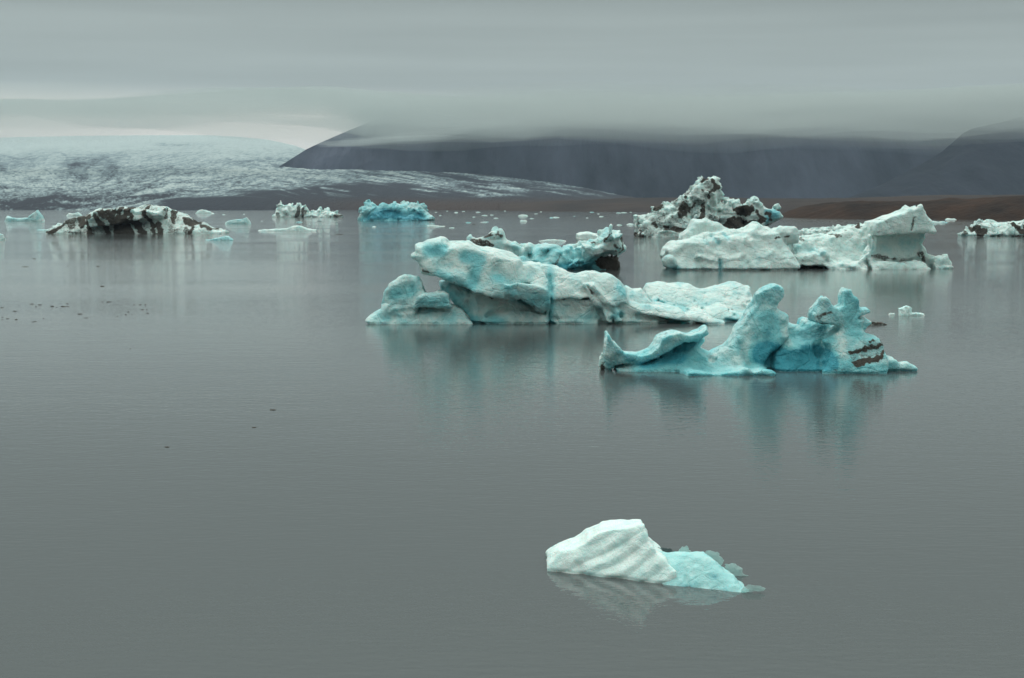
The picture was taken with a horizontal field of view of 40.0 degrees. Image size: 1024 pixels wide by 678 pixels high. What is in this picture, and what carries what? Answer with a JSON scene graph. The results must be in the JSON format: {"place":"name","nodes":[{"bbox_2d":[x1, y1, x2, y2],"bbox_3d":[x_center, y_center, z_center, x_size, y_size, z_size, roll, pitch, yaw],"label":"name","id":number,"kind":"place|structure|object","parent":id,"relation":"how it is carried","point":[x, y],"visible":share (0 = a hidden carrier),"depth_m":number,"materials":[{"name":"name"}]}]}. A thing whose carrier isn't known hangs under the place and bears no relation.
{"place":"outdoors","nodes":[
{"label":"outdoors","id":0,"kind":"place"},
{"bbox_2d":[0,135,634,209],"bbox_3d":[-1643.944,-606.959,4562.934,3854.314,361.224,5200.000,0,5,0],"label":"glacier","id":1,"kind":"object","parent":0,"point":[193,172],"visible":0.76,"depth_m":3449.55,"materials":[{"name":"white ice"}]},
{"bbox_2d":[0,210,1023,677],"bbox_3d":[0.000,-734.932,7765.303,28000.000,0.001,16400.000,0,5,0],"label":"water","id":2,"kind":"structure","parent":0,"point":[328,482],"depth_m":42.49,"materials":[{"name":"grey liquid"}]},
{"bbox_2d":[5,210,44,220],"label":"iceberg","id":3,"kind":"object","parent":2,"relation":"on","point":[36,215],"visible":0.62,"depth_m":665.47,"materials":[{"name":"ice"}]},
{"bbox_2d":[66,212,81,215],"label":"growler","id":4,"kind":"object","parent":2,"relation":"on","point":[74,214],"visible":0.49,"depth_m":975.13,"materials":[{"name":"white ice"}]},
{"bbox_2d":[46,205,228,233],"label":"iceberg","id":5,"kind":"object","parent":2,"relation":"on","point":[148,219],"visible":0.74,"depth_m":384.05,"materials":[{"name":"white ice"}]},
{"bbox_2d":[195,210,213,213],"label":"iceberg","id":6,"kind":"object","parent":2,"relation":"on","point":[203,212],"visible":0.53,"depth_m":1229.50,"materials":[{"name":"white ice"}]},
{"bbox_2d":[207,236,232,239],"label":"growler","id":7,"kind":"object","parent":2,"relation":"on","point":[225,238],"visible":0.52,"depth_m":316.03,"materials":[{"name":"ice"}]},
{"bbox_2d":[225,218,250,223],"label":"iceberg","id":8,"kind":"object","parent":2,"relation":"on","point":[242,221],"visible":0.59,"depth_m":577.17,"materials":[{"name":"white ice"}]},
{"bbox_2d":[258,225,316,230],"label":"ice floe","id":9,"kind":"object","parent":2,"relation":"on","point":[297,228],"visible":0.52,"depth_m":428.50,"materials":[{"name":"white ice"}]},
{"bbox_2d":[272,200,342,216],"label":"iceberg","id":10,"kind":"object","parent":2,"relation":"on","point":[296,210],"visible":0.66,"depth_m":872.96,"materials":[{"name":"white ice"}]},
{"bbox_2d":[357,199,434,220],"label":"iceberg","id":11,"kind":"object","parent":2,"relation":"on","point":[369,210],"visible":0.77,"depth_m":691.48,"materials":[{"name":"teal ice"}]},
{"bbox_2d":[365,274,472,323],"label":"iceberg","id":12,"kind":"object","parent":2,"relation":"on","point":[407,299],"visible":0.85,"depth_m":94.60,"materials":[{"name":"ice"}]},
{"bbox_2d":[467,224,626,269],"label":"iceberg","id":13,"kind":"object","parent":2,"relation":"on","point":[597,251],"visible":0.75,"depth_m":173.84,"materials":[{"name":"ice"}]},
{"bbox_2d":[541,239,564,240],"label":"ice floe","id":14,"kind":"object","parent":2,"relation":"on","point":[552,240],"visible":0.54,"depth_m":307.33,"materials":[{"name":"white ice"}]},
{"bbox_2d":[411,236,724,324],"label":"iceberg","id":15,"kind":"object","parent":2,"relation":"on","point":[485,284],"visible":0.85,"depth_m":94.73,"materials":[{"name":"white ice"}]},
{"bbox_2d":[576,231,597,240],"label":"iceberg","id":16,"kind":"object","parent":2,"relation":"on","point":[584,236],"visible":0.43,"depth_m":307.78,"materials":[{"name":"white ice"}]},
{"bbox_2d":[598,353,604,369],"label":"ice fragment","id":17,"kind":"object","parent":2,"relation":"on","point":[601,365],"visible":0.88,"depth_m":68.25,"materials":[{"name":"white ice"}]},
{"bbox_2d":[545,519,751,592],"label":"iceberg","id":18,"kind":"object","parent":2,"relation":"on","point":[631,549],"visible":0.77,"depth_m":30.38,"materials":[{"name":"white ice"}]},
{"bbox_2d":[642,281,752,320],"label":"iceberg","id":19,"kind":"object","parent":2,"relation":"on","point":[728,301],"visible":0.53,"depth_m":99.32,"materials":[{"name":"white ice"}]},
{"bbox_2d":[633,176,782,236],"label":"iceberg","id":20,"kind":"object","parent":2,"relation":"on","point":[701,198],"visible":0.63,"depth_m":348.93,"materials":[{"name":"white ice"}]},
{"bbox_2d":[660,218,799,269],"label":"iceberg","id":21,"kind":"object","parent":2,"relation":"on","point":[704,244],"visible":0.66,"depth_m":172.56,"materials":[{"name":"white ice"}]},
{"bbox_2d":[603,283,917,375],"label":"iceberg","id":22,"kind":"object","parent":2,"relation":"on","point":[826,336],"visible":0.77,"depth_m":67.94,"materials":[{"name":"teal ice"}]},
{"bbox_2d":[798,224,853,233],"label":"ice floe","id":23,"kind":"object","parent":2,"relation":"on","point":[824,230],"visible":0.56,"depth_m":382.67,"materials":[{"name":"white ice"}]},
{"bbox_2d":[788,204,953,268],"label":"iceberg","id":24,"kind":"object","parent":2,"relation":"on","point":[894,240],"visible":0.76,"depth_m":177.42,"materials":[{"name":"white ice"}]},
{"bbox_2d":[870,321,886,324],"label":"ice floe","id":25,"kind":"object","parent":2,"relation":"on","point":[876,323],"visible":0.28,"depth_m":93.94,"materials":[{"name":"grey ice"}]},
{"bbox_2d":[898,306,924,315],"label":"growler","id":26,"kind":"object","parent":2,"relation":"on","point":[905,311],"visible":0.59,"depth_m":101.73,"materials":[{"name":"white ice"}]},
{"bbox_2d":[957,219,1023,236],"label":"iceberg","id":27,"kind":"object","parent":2,"relation":"on","point":[984,228],"visible":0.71,"depth_m":352.73,"materials":[{"name":"white ice"}]},
{"bbox_2d":[0,0,1023,149],"label":"sky","id":28,"kind":"structure","parent":0,"point":[304,74],"materials":[{"name":"grey"}]},
{"bbox_2d":[279,100,1023,197],"bbox_3d":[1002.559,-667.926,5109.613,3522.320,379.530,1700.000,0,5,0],"label":"mountain","id":29,"kind":"structure","parent":0,"point":[653,150],"depth_m":4815.89,"materials":[{"name":"grey stone"}]},
{"bbox_2d":[500,195,1023,212],"bbox_3d":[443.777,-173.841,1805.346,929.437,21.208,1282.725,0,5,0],"label":"shore","id":30,"kind":"structure","parent":0,"point":[630,205],"depth_m":1634.24,"materials":[{"name":"brown soil"}]},
{"bbox_2d":[782,196,1023,219],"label":"moraine hill","id":31,"kind":"structure","parent":0,"point":[1002,208],"depth_m":779.64,"materials":[{"name":"brown soil"}]},
{"bbox_2d":[850,116,1023,197],"bbox_3d":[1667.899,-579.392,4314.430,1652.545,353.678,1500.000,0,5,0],"label":"mountain spur","id":32,"kind":"structure","parent":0,"point":[986,160],"depth_m":4008.94,"materials":[{"name":"grey stone"}]}
]}

